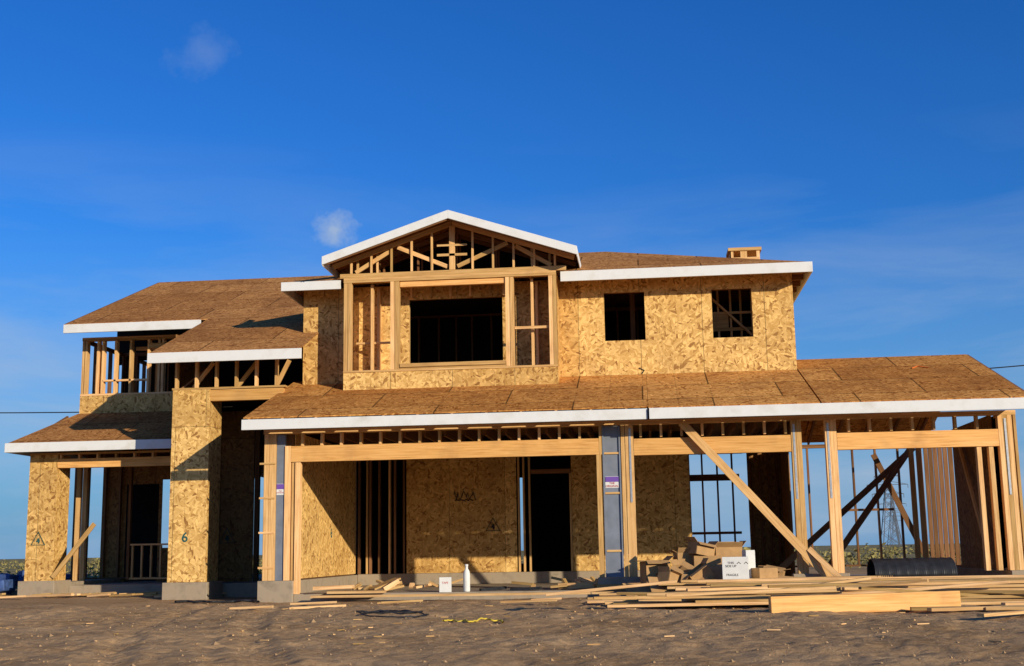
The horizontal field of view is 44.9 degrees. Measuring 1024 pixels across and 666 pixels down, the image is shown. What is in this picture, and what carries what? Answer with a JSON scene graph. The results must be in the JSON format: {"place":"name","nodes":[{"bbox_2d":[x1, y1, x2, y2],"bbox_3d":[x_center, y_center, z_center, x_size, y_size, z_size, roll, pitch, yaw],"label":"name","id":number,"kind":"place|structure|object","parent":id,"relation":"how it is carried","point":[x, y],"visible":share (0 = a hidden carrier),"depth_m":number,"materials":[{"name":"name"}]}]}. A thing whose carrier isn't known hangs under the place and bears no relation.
{"place":"outdoors","nodes":[
{"label":"outdoors","id":0,"kind":"place"},
{"bbox_2d":[0,543,1023,665],"bbox_3d":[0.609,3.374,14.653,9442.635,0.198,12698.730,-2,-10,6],"label":"ground","id":1,"kind":"structure","parent":0,"point":[863,646],"depth_m":12.23,"materials":[{"name":"brown soil"}]},
{"bbox_2d":[0,570,87,593],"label":"tarp bundle","id":2,"kind":"object","parent":1,"relation":"on","point":[8,583],"visible":0.38,"depth_m":26.98,"materials":[{"name":"blue plastic"}]},
{"bbox_2d":[0,591,226,597],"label":"scrap boards","id":3,"kind":"object","parent":1,"relation":"on","point":[155,594],"visible":0.8,"depth_m":24.69,"materials":[{"name":"beige wood"}]},
{"bbox_2d":[174,599,259,602],"bbox_3d":[-5.205,4.759,21.989,1.632,0.060,0.466,-2,-10,6],"label":"drainage hose","id":4,"kind":"object","parent":1,"relation":"on","point":[225,601],"visible":1,"depth_m":22.01,"materials":[{"name":"black plastic"}]},
{"bbox_2d":[356,609,428,617],"bbox_3d":[-1.583,3.707,16.399,0.897,0.069,1.227,1,-10,-11],"label":"black cable","id":5,"kind":"object","parent":1,"relation":"on","point":[404,611],"visible":0.99,"depth_m":16.40,"materials":[{"name":"plastic"}]},
{"bbox_2d":[310,585,613,597],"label":"form boards","id":6,"kind":"object","parent":1,"relation":"on","point":[384,591],"visible":0.95,"depth_m":21.53,"materials":[{"name":"beige wood"}]},
{"bbox_2d":[443,617,503,622],"bbox_3d":[-0.438,3.372,14.558,0.769,0.054,0.644,-2,-10,6],"label":"yellow rope","id":7,"kind":"object","parent":1,"relation":"on","point":[466,620],"visible":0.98,"depth_m":14.61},
{"bbox_2d":[0,543,961,588],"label":"desert scrub","id":8,"kind":"object","parent":1,"relation":"on","point":[90,567],"visible":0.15,"depth_m":51.91,"materials":[{"name":"green plant"}]},
{"bbox_2d":[0,576,1003,649],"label":"wood scraps","id":9,"kind":"object","parent":1,"relation":"on","point":[396,583],"visible":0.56,"depth_m":20.10,"materials":[{"name":"beige wood"}]},
{"bbox_2d":[4,598,1022,665],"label":"dirt clods","id":10,"kind":"object","parent":1,"relation":"on","point":[535,650],"visible":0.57,"depth_m":12.25,"materials":[{"name":"brown soil"}]},
{"bbox_2d":[4,210,1023,602],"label":"house under construction","id":11,"kind":"structure","parent":1,"relation":"on","point":[414,402],"depth_m":24.75,"materials":[{"name":"brown wood"}]},
{"bbox_2d":[439,577,451,591],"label":"cardboard box","id":12,"kind":"object","parent":11,"relation":"on","point":[445,584],"visible":1,"depth_m":21.82,"materials":[{"name":"white cardboard"}]},
{"bbox_2d":[463,564,469,591],"bbox_3d":[-0.801,4.326,21.898,0.120,0.475,0.120,-2,-10,6],"label":"bottle","id":13,"kind":"object","parent":11,"relation":"on","point":[466,580],"visible":1,"depth_m":21.85,"materials":[{"name":"white plastic"}]},
{"bbox_2d":[479,586,541,590],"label":"tool scraps","id":14,"kind":"object","parent":11,"relation":"on","point":[511,589],"visible":0.93,"depth_m":22.02,"materials":[{"name":"plastic"}]},
{"bbox_2d":[633,556,673,590],"bbox_3d":[2.370,4.012,20.688,0.601,0.573,0.565,1,-10,-11],"label":"cardboard box","id":15,"kind":"object","parent":1,"relation":"on","point":[648,568],"visible":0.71,"depth_m":20.52,"materials":[{"name":"brown cardboard"}]},
{"bbox_2d":[669,547,697,564],"bbox_3d":[2.895,3.949,20.759,0.486,0.704,0.505,0,-10,-5],"label":"cardboard box","id":16,"kind":"object","parent":1,"relation":"on","point":[680,555],"visible":0.36,"depth_m":20.60,"materials":[{"name":"brown cardboard"}]},
{"bbox_2d":[692,555,720,567],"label":"cardboard box","id":17,"kind":"object","parent":1,"relation":"on","point":[712,560],"visible":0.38,"depth_m":20.43,"materials":[{"name":"brown cardboard"}]},
{"bbox_2d":[685,537,718,555],"bbox_3d":[3.136,3.553,20.593,0.471,0.280,0.470,15,-15,-20],"label":"cardboard box","id":18,"kind":"object","parent":17,"relation":"on","point":[698,548],"visible":0.95,"depth_m":20.46,"materials":[{"name":"brown cardboard"}]},
{"bbox_2d":[708,541,745,561],"bbox_3d":[3.580,3.891,20.771,0.644,0.800,0.574,0,-10,-5],"label":"cardboard box","id":19,"kind":"object","parent":1,"relation":"on","point":[728,549],"visible":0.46,"depth_m":20.61,"materials":[{"name":"brown cardboard"}]},
{"bbox_2d":[546,575,1023,611],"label":"lumber pile","id":20,"kind":"object","parent":1,"relation":"on","point":[1006,592],"visible":0.87,"depth_m":16.87,"materials":[{"name":"beige wood"}]},
{"bbox_2d":[656,567,681,585],"bbox_3d":[2.533,3.923,19.850,0.378,0.272,0.403,27,-25,-33],"label":"cardboard box","id":21,"kind":"object","parent":20,"relation":"on","point":[664,573],"visible":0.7,"depth_m":19.75,"materials":[{"name":"brown cardboard"}]},
{"bbox_2d":[670,559,694,573],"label":"cardboard box","id":22,"kind":"object","parent":20,"relation":"on","point":[684,567],"visible":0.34,"depth_m":20.30,"materials":[{"name":"brown cardboard"}]},
{"bbox_2d":[685,558,715,579],"bbox_3d":[2.986,3.869,19.800,0.521,0.302,0.470,-34,-4,-12],"label":"cardboard box","id":23,"kind":"object","parent":20,"relation":"on","point":[701,569],"visible":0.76,"depth_m":19.67,"materials":[{"name":"brown cardboard"}]},
{"bbox_2d":[622,562,791,591],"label":"cardboard sheets","id":24,"kind":"object","parent":20,"relation":"on","point":[716,570],"visible":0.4,"depth_m":19.81,"materials":[{"name":"brown cardboard"}]},
{"bbox_2d":[722,557,748,578],"bbox_3d":[3.515,3.734,19.484,0.408,0.426,0.371,-3,-10,10],"label":"cardboard box","id":25,"kind":"object","parent":20,"relation":"on","point":[735,567],"visible":0.74,"depth_m":19.32,"materials":[{"name":"cardboard"}]},
{"bbox_2d":[742,550,755,577],"bbox_3d":[3.796,3.745,19.861,0.148,0.526,0.348,-1,-10,0],"label":"cardboard box","id":26,"kind":"object","parent":20,"relation":"on","point":[750,554],"visible":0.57,"depth_m":19.72,"materials":[{"name":"white cardboard"}]},
{"bbox_2d":[751,568,777,577],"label":"cardboard box","id":27,"kind":"object","parent":20,"relation":"on","point":[764,572],"visible":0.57,"depth_m":19.54,"materials":[{"name":"brown cardboard"}]},
{"bbox_2d":[760,565,788,575],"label":"cardboard box","id":28,"kind":"object","parent":20,"relation":"on","point":[781,571],"visible":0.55,"depth_m":20.06,"materials":[{"name":"brown cardboard"}]},
{"bbox_2d":[867,557,957,576],"bbox_3d":[6.313,3.700,19.613,1.258,0.290,0.664,-2,-10,4],"label":"black drain pipe","id":29,"kind":"object","parent":20,"relation":"on","point":[906,567],"visible":0.94,"depth_m":19.34,"materials":[{"name":"plastic"}]},
{"bbox_2d":[768,591,960,612],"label":"timber beam","id":30,"kind":"structure","parent":1,"relation":"on","point":[885,602],"depth_m":14.90,"materials":[{"name":"beige wood"}]},
{"bbox_2d":[977,610,1023,616],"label":"loose board","id":31,"kind":"object","parent":1,"relation":"on","point":[1001,613],"visible":1,"depth_m":13.51,"materials":[{"name":"beige wood"}]},
{"bbox_3d":[30.082,2.956,37.025,0.280,7.600,2.000,-2,-10,6],"label":"utility pole","id":32,"kind":"object","parent":1,"relation":"on","visible":0},
{"bbox_2d":[0,365,1023,412],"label":"power line","id":33,"kind":"object","parent":32,"relation":"attached to","point":[78,412],"visible":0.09,"depth_m":41.09,"materials":[{"name":"black plastic"}]},
{"bbox_2d":[0,0,1023,558],"label":"sky","id":34,"kind":"structure","parent":0,"point":[878,145],"materials":[{"name":"blue"}]},
{"bbox_2d":[868,474,907,546],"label":"transmission tower","id":35,"kind":"structure","parent":0,"point":[891,499],"depth_m":386.49,"materials":[{"name":"metal"}]},
{"bbox_2d":[881,497,905,545],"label":"transmission tower","id":36,"kind":"structure","parent":0,"point":[890,535],"depth_m":598.17,"materials":[{"name":"metal"}]},
{"bbox_2d":[885,511,901,545],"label":"transmission tower","id":37,"kind":"structure","parent":0,"point":[894,526],"depth_m":866.87,"materials":[{"name":"metal"}]}
]}

